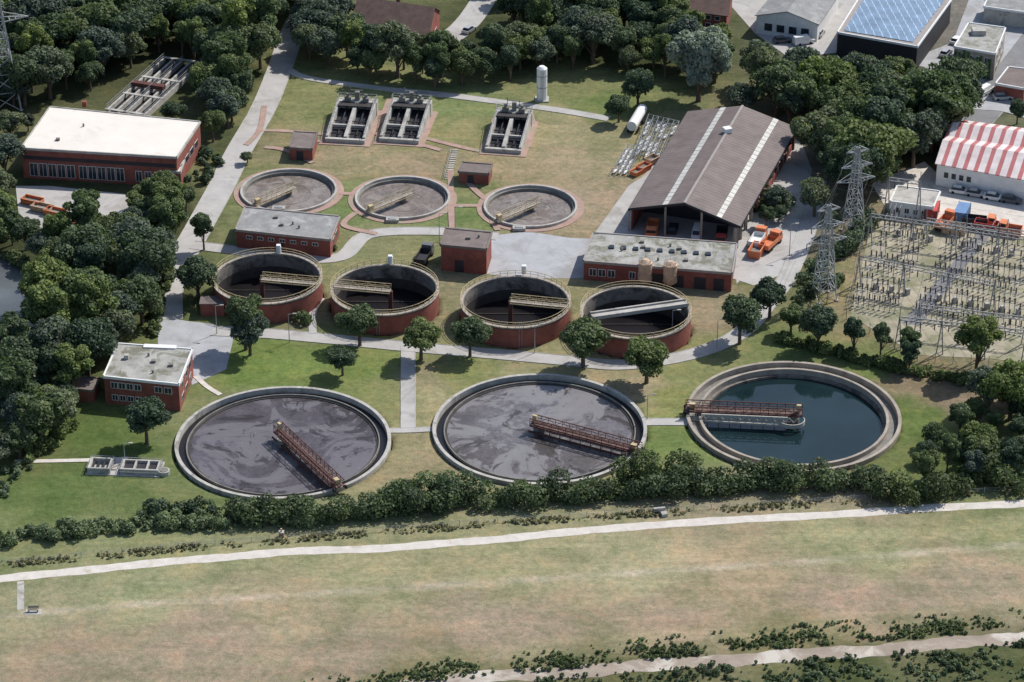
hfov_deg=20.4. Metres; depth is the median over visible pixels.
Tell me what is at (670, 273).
storage silo
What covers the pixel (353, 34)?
broadleaf tree
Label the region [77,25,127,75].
broadleaf tree
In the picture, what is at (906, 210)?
window glass
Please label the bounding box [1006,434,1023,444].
broadleaf tree
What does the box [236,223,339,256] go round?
walls
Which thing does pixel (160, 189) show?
broadleaf tree
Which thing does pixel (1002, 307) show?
switchgear row
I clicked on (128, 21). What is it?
broadleaf tree
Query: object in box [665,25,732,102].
willow tree
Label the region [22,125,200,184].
walls
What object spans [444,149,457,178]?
concrete steps
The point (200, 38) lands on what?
broadleaf tree
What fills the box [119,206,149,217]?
broadleaf tree
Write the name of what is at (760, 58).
broadleaf tree
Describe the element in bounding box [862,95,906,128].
broadleaf tree
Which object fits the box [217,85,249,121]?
broadleaf tree
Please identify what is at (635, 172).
skip container
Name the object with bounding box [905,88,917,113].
broadleaf tree
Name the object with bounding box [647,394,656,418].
street lamp
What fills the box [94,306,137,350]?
broadleaf tree
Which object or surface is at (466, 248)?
roof edge
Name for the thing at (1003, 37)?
window frames
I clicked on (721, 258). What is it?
roof surface
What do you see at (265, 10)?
broadleaf tree
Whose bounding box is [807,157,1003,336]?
power lines
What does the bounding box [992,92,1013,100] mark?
parked car
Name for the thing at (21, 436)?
broadleaf tree
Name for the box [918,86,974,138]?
broadleaf tree
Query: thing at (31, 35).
broadleaf tree
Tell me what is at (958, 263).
substation road
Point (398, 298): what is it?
aeration tank
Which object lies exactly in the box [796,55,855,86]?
broadleaf tree
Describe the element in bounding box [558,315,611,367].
broadleaf tree
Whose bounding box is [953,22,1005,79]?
apartment block
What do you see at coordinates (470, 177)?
doors
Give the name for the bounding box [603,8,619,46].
broadleaf tree
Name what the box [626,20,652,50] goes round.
broadleaf tree
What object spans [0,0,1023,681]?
ground
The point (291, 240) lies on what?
window frames
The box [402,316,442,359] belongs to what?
broadleaf tree
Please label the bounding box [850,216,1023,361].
gravel yard
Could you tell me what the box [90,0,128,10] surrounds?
broadleaf tree
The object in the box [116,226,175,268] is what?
broadleaf tree
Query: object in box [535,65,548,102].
white silo
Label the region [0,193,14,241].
broadleaf tree
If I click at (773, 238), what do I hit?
utility truck
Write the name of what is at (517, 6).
broadleaf tree
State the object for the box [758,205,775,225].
broadleaf tree
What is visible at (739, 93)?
broadleaf tree
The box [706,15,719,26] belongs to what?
window glass
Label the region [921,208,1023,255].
substation gantry
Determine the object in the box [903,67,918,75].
broadleaf tree
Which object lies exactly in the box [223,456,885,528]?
hedge
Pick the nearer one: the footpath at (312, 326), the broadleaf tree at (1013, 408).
the broadleaf tree at (1013, 408)
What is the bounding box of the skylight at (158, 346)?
[143,344,176,348]
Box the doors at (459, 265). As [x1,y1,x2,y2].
[455,260,463,272]
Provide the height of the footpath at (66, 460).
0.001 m
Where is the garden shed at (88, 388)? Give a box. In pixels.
[70,376,100,402]
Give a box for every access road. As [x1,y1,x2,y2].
[153,14,299,319]
[189,227,499,262]
[210,181,826,369]
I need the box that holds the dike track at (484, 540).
[0,500,1023,581]
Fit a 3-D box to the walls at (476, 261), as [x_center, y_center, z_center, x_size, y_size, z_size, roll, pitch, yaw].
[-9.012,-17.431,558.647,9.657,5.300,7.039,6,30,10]
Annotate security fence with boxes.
[846,302,1017,365]
[847,195,1023,311]
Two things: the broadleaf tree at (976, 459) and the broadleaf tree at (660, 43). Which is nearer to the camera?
the broadleaf tree at (976, 459)
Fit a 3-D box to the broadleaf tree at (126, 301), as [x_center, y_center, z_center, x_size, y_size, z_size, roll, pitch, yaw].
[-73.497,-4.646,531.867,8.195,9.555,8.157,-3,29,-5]
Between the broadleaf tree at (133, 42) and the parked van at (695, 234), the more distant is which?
the broadleaf tree at (133, 42)
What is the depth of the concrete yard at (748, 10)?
665.19 m
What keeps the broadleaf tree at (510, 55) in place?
on the ground at (350, 616)
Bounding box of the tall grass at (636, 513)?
[1,488,1023,566]
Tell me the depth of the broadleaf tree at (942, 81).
606.41 m
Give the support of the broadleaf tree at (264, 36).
on the ground at (350, 616)
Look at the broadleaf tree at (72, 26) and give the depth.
637.98 m
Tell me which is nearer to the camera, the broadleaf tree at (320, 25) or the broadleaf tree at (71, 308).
the broadleaf tree at (71, 308)
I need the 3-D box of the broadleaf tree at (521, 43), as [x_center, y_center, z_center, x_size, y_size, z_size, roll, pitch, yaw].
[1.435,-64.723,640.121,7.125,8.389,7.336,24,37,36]
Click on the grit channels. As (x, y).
(152, 90)
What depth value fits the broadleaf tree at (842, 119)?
589.41 m
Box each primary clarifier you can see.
[234,168,343,212]
[348,175,456,223]
[477,184,583,231]
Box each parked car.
[461,25,476,34]
[667,223,678,234]
[772,35,791,43]
[819,29,825,37]
[939,48,952,56]
[949,36,958,43]
[949,184,967,195]
[965,187,984,198]
[983,191,1001,201]
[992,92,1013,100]
[1000,193,1022,204]
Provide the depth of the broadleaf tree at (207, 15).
647.05 m
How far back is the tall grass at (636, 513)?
476.90 m
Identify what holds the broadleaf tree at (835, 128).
on the ground at (350, 616)
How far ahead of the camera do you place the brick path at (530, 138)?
611.41 m
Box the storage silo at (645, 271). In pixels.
[638,254,652,285]
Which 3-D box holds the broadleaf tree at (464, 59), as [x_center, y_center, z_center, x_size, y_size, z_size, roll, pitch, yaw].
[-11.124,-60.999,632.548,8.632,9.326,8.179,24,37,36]
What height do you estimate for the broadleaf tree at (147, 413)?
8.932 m
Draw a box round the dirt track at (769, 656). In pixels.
[398,632,1023,681]
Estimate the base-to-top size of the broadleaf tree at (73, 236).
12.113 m
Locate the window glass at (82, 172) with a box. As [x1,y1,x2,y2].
[30,139,197,180]
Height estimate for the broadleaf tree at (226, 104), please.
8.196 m
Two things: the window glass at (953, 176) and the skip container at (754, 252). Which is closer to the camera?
the skip container at (754, 252)
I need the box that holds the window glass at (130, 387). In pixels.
[111,360,191,401]
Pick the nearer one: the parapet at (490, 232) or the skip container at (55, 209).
the parapet at (490, 232)
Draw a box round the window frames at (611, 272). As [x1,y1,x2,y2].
[589,268,732,278]
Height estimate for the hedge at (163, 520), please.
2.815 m
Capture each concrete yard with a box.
[16,186,144,228]
[158,319,232,384]
[487,232,589,277]
[596,139,811,282]
[732,0,856,54]
[733,214,802,284]
[873,162,1023,235]
[919,0,1023,82]
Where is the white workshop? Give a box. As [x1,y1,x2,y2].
[754,0,838,41]
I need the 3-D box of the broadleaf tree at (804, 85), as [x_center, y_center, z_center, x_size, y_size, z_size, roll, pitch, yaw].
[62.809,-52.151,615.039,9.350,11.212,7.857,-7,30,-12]
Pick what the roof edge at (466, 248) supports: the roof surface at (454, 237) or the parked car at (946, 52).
the roof surface at (454, 237)
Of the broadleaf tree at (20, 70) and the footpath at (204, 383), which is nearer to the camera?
the footpath at (204, 383)
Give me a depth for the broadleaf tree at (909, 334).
521.91 m
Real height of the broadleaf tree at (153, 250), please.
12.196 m
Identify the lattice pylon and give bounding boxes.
[0,1,28,110]
[806,203,846,304]
[836,145,875,235]
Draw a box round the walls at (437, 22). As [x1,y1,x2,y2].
[417,13,439,47]
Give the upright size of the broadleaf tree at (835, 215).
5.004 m
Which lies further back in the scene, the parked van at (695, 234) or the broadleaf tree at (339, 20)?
the broadleaf tree at (339, 20)
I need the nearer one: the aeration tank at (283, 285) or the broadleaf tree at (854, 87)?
the aeration tank at (283, 285)
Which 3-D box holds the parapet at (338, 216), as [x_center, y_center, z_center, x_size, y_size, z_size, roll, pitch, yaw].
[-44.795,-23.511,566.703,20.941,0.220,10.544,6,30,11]
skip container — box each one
[20,194,43,204]
[30,201,54,212]
[43,205,66,214]
[629,167,643,176]
[635,161,651,172]
[644,153,659,164]
[748,240,765,258]
[941,221,965,235]
[998,223,1022,237]
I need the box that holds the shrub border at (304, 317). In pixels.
[291,310,312,324]
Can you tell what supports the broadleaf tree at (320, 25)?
on the ground at (350, 616)
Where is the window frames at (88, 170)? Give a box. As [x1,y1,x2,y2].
[29,140,196,181]
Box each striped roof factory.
[935,136,1023,200]
[944,120,1023,146]
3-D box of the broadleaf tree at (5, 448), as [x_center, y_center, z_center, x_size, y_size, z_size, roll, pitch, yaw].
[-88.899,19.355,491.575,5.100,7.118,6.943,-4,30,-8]
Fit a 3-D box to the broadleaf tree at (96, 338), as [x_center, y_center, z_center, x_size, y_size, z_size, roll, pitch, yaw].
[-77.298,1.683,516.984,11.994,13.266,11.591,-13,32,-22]
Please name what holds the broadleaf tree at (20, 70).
on the ground at (350, 616)
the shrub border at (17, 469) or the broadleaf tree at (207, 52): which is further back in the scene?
the broadleaf tree at (207, 52)
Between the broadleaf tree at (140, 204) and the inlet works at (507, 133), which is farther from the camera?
the inlet works at (507, 133)
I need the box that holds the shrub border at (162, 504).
[135,495,235,517]
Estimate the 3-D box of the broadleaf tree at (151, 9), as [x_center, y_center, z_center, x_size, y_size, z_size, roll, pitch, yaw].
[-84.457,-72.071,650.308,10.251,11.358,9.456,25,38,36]
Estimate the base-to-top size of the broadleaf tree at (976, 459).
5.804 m
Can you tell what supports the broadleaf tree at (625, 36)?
on the ground at (350, 616)
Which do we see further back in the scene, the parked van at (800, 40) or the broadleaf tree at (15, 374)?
the parked van at (800, 40)
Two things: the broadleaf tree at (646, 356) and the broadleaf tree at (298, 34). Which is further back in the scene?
the broadleaf tree at (298, 34)
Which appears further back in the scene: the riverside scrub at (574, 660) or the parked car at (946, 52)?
the parked car at (946, 52)
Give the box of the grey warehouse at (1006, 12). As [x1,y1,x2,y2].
[983,0,1023,27]
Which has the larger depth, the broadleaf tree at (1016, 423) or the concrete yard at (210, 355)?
the concrete yard at (210, 355)
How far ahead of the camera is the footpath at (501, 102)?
626.34 m
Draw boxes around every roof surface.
[24,107,198,155]
[105,344,190,382]
[237,207,337,238]
[442,229,489,247]
[585,233,735,271]
[997,67,1023,86]
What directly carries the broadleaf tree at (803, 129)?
on the ground at (350, 616)
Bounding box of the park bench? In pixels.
[25,605,41,614]
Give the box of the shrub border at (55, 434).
[22,419,79,463]
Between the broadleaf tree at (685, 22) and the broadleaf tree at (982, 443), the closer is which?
the broadleaf tree at (982, 443)
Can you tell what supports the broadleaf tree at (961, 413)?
on the ground at (350, 616)
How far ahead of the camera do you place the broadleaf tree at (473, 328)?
523.80 m
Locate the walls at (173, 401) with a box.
[104,355,193,410]
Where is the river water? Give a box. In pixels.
[0,253,33,326]
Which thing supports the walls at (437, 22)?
on the ground at (350, 616)
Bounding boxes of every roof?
[354,0,440,34]
[689,0,730,16]
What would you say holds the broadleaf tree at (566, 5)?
on the ground at (350, 616)
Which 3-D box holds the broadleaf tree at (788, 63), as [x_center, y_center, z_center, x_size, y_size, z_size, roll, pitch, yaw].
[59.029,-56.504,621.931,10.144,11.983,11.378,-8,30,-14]
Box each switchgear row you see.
[852,203,901,307]
[867,215,916,310]
[883,214,932,313]
[914,223,965,318]
[931,223,981,321]
[946,221,998,324]
[962,232,1014,322]
[981,231,1023,319]
[997,259,1023,333]
[1008,303,1023,336]
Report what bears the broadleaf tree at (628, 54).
on the ground at (350, 616)
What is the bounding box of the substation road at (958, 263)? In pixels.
[903,231,989,324]
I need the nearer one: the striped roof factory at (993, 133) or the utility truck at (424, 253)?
the utility truck at (424, 253)
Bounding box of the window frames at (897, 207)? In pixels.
[897,207,923,215]
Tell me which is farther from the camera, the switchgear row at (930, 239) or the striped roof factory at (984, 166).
the striped roof factory at (984, 166)
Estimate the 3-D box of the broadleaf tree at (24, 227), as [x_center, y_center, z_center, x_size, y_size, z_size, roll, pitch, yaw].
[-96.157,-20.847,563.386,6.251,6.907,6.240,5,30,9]
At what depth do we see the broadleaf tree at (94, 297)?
524.94 m
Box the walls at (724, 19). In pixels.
[701,0,731,26]
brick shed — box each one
[289,131,317,160]
[458,161,492,184]
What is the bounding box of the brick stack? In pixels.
[82,100,86,106]
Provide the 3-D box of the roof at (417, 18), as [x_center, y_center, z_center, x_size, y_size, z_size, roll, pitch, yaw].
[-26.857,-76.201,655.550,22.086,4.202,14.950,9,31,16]
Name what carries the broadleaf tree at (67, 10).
on the ground at (350, 616)
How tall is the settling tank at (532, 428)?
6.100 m
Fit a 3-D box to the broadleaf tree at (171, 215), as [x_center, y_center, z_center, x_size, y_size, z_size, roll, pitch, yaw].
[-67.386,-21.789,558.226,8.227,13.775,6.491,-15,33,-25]
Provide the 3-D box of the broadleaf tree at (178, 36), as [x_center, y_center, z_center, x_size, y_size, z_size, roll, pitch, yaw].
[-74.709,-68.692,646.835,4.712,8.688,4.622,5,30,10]
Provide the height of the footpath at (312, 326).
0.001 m
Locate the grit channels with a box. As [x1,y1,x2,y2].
[105,53,200,115]
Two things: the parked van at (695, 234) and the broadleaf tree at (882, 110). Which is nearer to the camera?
the parked van at (695, 234)
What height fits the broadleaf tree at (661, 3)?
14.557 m
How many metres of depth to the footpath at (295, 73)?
635.68 m
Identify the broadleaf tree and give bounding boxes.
[0,10,25,34]
[0,31,14,50]
[0,42,11,59]
[0,51,44,106]
[0,77,32,106]
[0,109,26,134]
[0,133,27,171]
[0,168,17,192]
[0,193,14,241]
[0,218,13,240]
[0,310,30,343]
[0,335,42,379]
[0,354,23,363]
[0,356,35,400]
[0,391,33,424]
[0,419,36,459]
[0,432,10,460]
[1,209,18,244]
[3,0,43,20]
[6,192,16,209]
[8,32,20,54]
[9,216,40,250]
[13,389,66,448]
[14,17,39,35]
[14,23,53,82]
[17,255,71,297]
[20,12,77,49]
[20,279,70,324]
[24,113,34,131]
[24,232,48,255]
[24,338,60,383]
[26,45,72,98]
[26,316,74,378]
[29,375,48,385]
[33,384,52,395]
[38,0,72,18]
[39,243,66,257]
[40,210,73,236]
[41,384,79,432]
[43,236,60,248]
[51,342,94,388]
[51,379,77,393]
[53,222,113,271]
[57,11,93,43]
[59,265,116,305]
[61,49,74,89]
[62,0,84,7]
[62,7,77,42]
[62,188,101,226]
[62,316,117,375]
[65,42,93,64]
[65,303,79,312]
[66,308,92,323]
[70,38,98,82]
[72,273,119,316]
[73,242,106,270]
[74,0,121,28]
[74,60,104,90]
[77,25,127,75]
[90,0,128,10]
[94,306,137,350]
[98,211,120,231]
[104,7,150,59]
[104,228,116,274]
[104,236,124,278]
[106,290,139,313]
[107,273,120,284]
[109,278,132,313]
[110,215,159,239]
[113,212,137,223]
[115,31,147,68]
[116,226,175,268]
[116,261,136,278]
[117,0,135,6]
[117,273,162,324]
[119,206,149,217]
[120,0,162,46]
[121,233,176,275]
[125,190,143,206]
[125,263,160,281]
[125,395,171,443]
[131,197,149,210]
[132,177,152,198]
[143,0,175,38]
[144,14,171,52]
[146,197,188,237]
[147,181,185,212]
[148,169,179,187]
[153,227,178,269]
[159,101,187,117]
[165,179,187,196]
[167,0,221,19]
[173,21,187,55]
[174,254,218,298]
[177,16,207,63]
[178,1,222,29]
[183,186,196,212]
[188,60,219,88]
[189,212,213,249]
[192,28,221,54]
[195,76,231,101]
[197,109,226,141]
[201,40,214,62]
[205,91,241,127]
[207,31,251,66]
[209,0,230,4]
[210,25,252,53]
[212,53,244,85]
[213,2,221,9]
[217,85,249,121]
[219,0,258,30]
[224,293,263,350]
[229,313,268,355]
[230,66,254,106]
[239,151,251,163]
[241,20,282,69]
[248,0,280,54]
[275,0,288,15]
[286,8,332,52]
[288,0,314,13]
[291,23,316,60]
[304,0,339,15]
[305,26,346,66]
[316,24,335,29]
[324,344,355,375]
[327,12,367,57]
[329,0,355,14]
[334,302,379,345]
[338,19,366,66]
[346,44,368,74]
[359,23,389,50]
[360,49,387,79]
[370,19,421,78]
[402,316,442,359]
[403,45,423,84]
[418,28,462,77]
[421,56,425,73]
[422,40,450,86]
[423,58,445,90]
[445,46,481,85]
[450,315,492,357]
[460,38,475,50]
[470,46,502,81]
[480,22,507,68]
[495,0,517,20]
[499,45,521,80]
[505,20,539,44]
[507,0,528,22]
[508,32,532,69]
[524,0,552,26]
[525,27,545,63]
[529,36,556,65]
[533,0,564,25]
[545,25,570,64]
[557,5,589,34]
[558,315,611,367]
[561,2,580,14]
[562,34,584,69]
[563,0,588,5]
[569,11,617,63]
[579,3,605,43]
[586,40,608,55]
[587,0,622,12]
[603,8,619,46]
[604,94,629,121]
[606,24,637,65]
[616,0,626,27]
[618,45,643,71]
[621,68,654,106]
[623,0,658,29]
[623,334,669,383]
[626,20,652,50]
[637,36,667,67]
[639,0,667,35]
[652,4,682,30]
[652,19,674,62]
[652,33,674,77]
[662,14,701,69]
[669,0,690,10]
[677,10,705,27]
[712,59,731,83]
[714,22,731,39]
[720,40,735,73]
[721,293,761,344]
[725,81,759,107]
[739,39,779,73]
[743,46,775,98]
[748,63,797,117]
[749,276,786,318]
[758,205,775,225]
[763,184,790,206]
[767,57,798,90]
[773,204,787,221]
[776,89,804,123]
[779,303,804,333]
[782,46,820,68]
[783,72,820,115]
[789,110,832,164]
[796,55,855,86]
[798,304,838,341]
[799,176,838,216]
[804,84,846,110]
[812,105,841,120]
[816,143,841,196]
[818,55,841,80]
[821,112,854,134]
[822,133,847,185]
[823,141,887,202]
[824,121,844,147]
[826,96,840,108]
[826,211,841,232]
[827,118,918,188]
[833,79,871,96]
[834,94,871,119]
[838,147,870,207]
[842,51,882,72]
[843,154,895,197]
[843,316,865,345]
[848,70,859,79]
[857,63,891,85]
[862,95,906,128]
[863,78,909,112]
[868,151,901,186]
[872,59,893,74]
[872,70,907,84]
[872,321,892,354]
[883,55,916,74]
[897,68,937,112]
[899,326,921,363]
[900,341,919,368]
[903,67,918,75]
[903,112,942,167]
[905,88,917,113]
[910,449,939,484]
[916,439,940,457]
[918,69,979,119]
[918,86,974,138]
[921,421,948,443]
[922,107,950,152]
[928,55,988,80]
[937,433,960,472]
[948,402,976,437]
[953,314,1003,368]
[959,420,998,446]
[961,77,984,119]
[964,396,990,420]
[964,449,989,473]
[965,364,1010,415]
[965,434,991,453]
[976,358,1023,420]
[985,410,1004,435]
[1000,438,1023,471]
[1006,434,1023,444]
[1007,413,1023,435]
[1008,399,1023,416]
[1009,98,1023,123]
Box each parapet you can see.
[20,106,200,157]
[103,342,192,384]
[235,206,339,239]
[440,227,492,249]
[583,232,737,273]
[995,66,1023,88]
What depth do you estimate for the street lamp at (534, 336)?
527.39 m
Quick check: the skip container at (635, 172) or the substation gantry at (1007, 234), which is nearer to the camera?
the substation gantry at (1007, 234)
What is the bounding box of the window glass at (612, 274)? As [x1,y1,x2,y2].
[589,259,735,278]
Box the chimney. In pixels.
[124,353,128,359]
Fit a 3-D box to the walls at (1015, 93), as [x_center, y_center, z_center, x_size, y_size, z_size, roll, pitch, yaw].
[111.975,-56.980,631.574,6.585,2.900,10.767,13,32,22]
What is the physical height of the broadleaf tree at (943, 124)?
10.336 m
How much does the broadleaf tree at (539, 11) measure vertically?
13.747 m
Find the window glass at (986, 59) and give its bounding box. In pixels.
[961,38,1003,73]
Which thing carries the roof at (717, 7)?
on the walls at (724, 19)
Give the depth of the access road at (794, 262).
532.36 m
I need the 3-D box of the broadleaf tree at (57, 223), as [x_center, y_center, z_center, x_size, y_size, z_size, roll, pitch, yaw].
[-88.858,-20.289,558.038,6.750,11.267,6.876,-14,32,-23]
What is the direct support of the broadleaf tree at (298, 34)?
on the ground at (350, 616)
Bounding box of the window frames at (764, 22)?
[764,22,807,34]
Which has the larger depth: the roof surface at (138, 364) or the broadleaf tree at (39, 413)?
the roof surface at (138, 364)
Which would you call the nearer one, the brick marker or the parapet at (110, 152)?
the brick marker
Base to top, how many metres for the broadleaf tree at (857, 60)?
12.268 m
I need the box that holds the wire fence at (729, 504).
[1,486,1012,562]
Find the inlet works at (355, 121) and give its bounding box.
[319,87,383,146]
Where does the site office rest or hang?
on the ground at (350, 616)
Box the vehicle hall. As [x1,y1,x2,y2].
[628,105,794,247]
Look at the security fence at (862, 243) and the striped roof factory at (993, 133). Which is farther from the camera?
the striped roof factory at (993, 133)
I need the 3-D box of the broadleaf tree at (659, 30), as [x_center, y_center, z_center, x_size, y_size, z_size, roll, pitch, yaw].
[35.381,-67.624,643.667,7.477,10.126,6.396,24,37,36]
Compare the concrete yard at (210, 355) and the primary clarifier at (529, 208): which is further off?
the primary clarifier at (529, 208)
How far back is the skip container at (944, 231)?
570.55 m
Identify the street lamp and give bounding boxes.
[215,304,223,333]
[534,323,542,352]
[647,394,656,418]
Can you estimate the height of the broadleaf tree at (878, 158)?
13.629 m
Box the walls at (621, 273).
[584,261,735,291]
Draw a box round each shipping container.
[924,201,939,221]
[955,201,970,221]
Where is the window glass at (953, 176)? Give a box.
[944,172,970,181]
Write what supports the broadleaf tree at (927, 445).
on the ground at (350, 616)
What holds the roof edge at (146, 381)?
on the walls at (173, 401)
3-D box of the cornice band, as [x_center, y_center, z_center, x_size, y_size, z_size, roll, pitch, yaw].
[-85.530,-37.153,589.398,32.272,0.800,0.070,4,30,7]
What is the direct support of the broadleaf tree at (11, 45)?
on the ground at (350, 616)
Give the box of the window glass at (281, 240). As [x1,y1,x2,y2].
[247,231,337,245]
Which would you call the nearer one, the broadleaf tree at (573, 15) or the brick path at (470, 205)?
the brick path at (470, 205)
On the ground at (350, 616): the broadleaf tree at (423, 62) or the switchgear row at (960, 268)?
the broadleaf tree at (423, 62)
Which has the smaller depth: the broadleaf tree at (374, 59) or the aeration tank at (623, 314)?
the aeration tank at (623, 314)
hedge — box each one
[0,508,335,547]
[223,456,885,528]
[375,469,499,517]
[604,447,726,498]
[774,330,1001,384]
[791,272,845,303]
[794,208,879,283]
[867,453,1023,507]
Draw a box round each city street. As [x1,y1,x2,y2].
[445,0,495,40]
[942,31,1023,138]
[973,96,1023,117]
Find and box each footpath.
[14,457,127,462]
[17,581,23,609]
[194,375,221,394]
[284,68,399,92]
[308,298,324,332]
[390,426,431,432]
[397,88,610,120]
[400,346,415,429]
[645,418,686,425]
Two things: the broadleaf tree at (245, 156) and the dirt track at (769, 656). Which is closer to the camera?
the dirt track at (769, 656)
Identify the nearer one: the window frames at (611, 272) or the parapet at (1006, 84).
the window frames at (611, 272)
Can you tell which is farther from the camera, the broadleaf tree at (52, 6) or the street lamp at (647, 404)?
the broadleaf tree at (52, 6)
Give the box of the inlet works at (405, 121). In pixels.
[373,87,437,147]
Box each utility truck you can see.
[414,241,433,266]
[645,218,659,235]
[715,225,727,241]
[748,225,767,247]
[758,228,782,252]
[934,208,955,229]
[962,213,996,225]
[974,217,1008,231]
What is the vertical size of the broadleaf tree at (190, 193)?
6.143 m
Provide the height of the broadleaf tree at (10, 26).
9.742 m
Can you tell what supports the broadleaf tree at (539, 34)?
on the ground at (350, 616)
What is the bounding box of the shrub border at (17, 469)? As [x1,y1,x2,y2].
[0,461,32,497]
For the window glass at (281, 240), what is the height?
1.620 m
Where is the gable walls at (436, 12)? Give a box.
[431,9,438,27]
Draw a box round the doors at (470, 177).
[468,175,473,183]
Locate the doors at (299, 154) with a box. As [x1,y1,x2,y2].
[296,151,303,160]
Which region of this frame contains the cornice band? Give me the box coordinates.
[23,155,174,167]
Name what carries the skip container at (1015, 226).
on the concrete yard at (927, 175)
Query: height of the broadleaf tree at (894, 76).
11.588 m
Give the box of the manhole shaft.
[159,467,169,476]
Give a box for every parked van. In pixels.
[691,222,699,239]
[792,34,814,45]
[980,83,994,96]
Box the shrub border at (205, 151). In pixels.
[184,145,225,184]
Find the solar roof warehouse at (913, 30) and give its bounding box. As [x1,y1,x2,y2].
[836,0,951,67]
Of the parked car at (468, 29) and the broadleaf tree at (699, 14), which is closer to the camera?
the broadleaf tree at (699, 14)
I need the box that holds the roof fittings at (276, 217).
[274,215,299,227]
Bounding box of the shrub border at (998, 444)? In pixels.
[956,435,1023,473]
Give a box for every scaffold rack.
[612,144,639,175]
[634,114,679,156]
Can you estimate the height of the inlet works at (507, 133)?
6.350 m
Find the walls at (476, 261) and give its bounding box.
[441,241,490,274]
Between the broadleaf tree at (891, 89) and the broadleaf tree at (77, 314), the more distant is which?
the broadleaf tree at (891, 89)
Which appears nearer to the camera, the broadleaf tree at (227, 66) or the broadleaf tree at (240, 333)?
the broadleaf tree at (240, 333)
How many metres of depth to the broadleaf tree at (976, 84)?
613.97 m
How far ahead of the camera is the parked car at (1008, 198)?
582.81 m
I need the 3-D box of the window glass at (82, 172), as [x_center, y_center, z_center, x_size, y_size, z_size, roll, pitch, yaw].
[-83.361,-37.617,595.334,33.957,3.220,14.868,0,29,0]
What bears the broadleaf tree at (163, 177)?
on the ground at (350, 616)
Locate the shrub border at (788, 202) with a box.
[754,183,796,212]
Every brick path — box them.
[244,106,266,144]
[256,129,323,134]
[264,146,314,162]
[317,137,369,141]
[337,191,355,194]
[340,212,377,234]
[372,132,441,150]
[376,99,391,129]
[424,117,431,133]
[426,137,479,151]
[448,170,454,227]
[454,204,483,206]
[466,183,486,199]
[488,217,500,229]
[525,115,535,146]
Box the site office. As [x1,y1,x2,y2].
[890,185,940,219]
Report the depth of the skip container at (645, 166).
596.44 m
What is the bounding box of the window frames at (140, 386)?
[112,359,190,401]
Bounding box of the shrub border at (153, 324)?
[147,265,175,337]
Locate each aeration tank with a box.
[199,244,322,322]
[330,254,438,335]
[460,264,570,348]
[580,280,691,358]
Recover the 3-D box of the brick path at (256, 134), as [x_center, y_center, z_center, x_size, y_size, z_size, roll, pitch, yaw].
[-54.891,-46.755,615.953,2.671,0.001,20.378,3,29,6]
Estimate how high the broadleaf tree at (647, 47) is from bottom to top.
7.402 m
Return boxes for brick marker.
[278,528,283,536]
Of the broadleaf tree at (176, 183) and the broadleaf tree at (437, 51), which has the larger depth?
the broadleaf tree at (437, 51)
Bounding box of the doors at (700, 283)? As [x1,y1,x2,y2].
[651,273,723,290]
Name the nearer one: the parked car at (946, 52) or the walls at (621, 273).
the walls at (621, 273)
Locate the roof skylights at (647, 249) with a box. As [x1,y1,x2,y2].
[609,245,710,255]
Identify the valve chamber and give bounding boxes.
[85,455,164,477]
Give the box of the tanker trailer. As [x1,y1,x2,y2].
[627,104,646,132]
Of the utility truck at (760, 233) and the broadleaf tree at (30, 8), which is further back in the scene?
the broadleaf tree at (30, 8)
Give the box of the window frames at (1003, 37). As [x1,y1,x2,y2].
[961,37,1003,69]
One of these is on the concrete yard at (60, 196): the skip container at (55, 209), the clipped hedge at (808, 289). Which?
the skip container at (55, 209)
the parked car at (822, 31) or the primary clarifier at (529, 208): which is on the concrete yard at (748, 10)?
the parked car at (822, 31)
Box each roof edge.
[22,123,200,158]
[103,351,192,385]
[235,219,339,241]
[440,233,492,250]
[583,246,737,274]
[995,84,1023,89]
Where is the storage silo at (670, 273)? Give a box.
[663,256,677,288]
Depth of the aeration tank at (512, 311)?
542.97 m
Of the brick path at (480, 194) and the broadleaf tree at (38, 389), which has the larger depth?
the brick path at (480, 194)
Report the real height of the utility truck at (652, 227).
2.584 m
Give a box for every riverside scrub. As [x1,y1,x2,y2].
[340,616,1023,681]
[536,638,1023,681]
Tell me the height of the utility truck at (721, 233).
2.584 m
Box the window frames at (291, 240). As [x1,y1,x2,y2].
[246,230,336,245]
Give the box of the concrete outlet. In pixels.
[653,506,667,517]
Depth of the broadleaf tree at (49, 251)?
549.88 m
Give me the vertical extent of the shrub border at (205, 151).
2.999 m
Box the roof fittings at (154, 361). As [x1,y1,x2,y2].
[147,352,172,372]
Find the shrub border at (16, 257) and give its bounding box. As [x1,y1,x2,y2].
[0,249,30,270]
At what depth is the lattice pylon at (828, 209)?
542.16 m
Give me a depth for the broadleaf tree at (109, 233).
553.26 m
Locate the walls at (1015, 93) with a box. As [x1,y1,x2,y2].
[995,85,1023,100]
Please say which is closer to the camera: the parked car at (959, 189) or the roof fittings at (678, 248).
the roof fittings at (678, 248)
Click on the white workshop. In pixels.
(792, 18)
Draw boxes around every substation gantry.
[854,246,995,312]
[865,204,999,263]
[883,167,921,221]
[894,306,1023,359]
[914,294,1023,344]
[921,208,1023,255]
[993,222,1023,263]
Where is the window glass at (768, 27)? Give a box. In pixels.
[764,23,808,34]
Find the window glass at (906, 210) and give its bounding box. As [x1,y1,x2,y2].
[896,207,923,214]
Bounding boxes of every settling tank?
[174,386,390,500]
[432,373,646,486]
[683,361,901,474]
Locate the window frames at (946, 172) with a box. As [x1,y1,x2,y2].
[943,172,971,182]
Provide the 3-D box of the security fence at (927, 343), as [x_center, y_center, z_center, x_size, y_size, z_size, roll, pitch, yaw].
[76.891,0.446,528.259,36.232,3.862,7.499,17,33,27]
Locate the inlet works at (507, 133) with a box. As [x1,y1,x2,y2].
[478,97,538,157]
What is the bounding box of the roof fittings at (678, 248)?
[621,239,687,261]

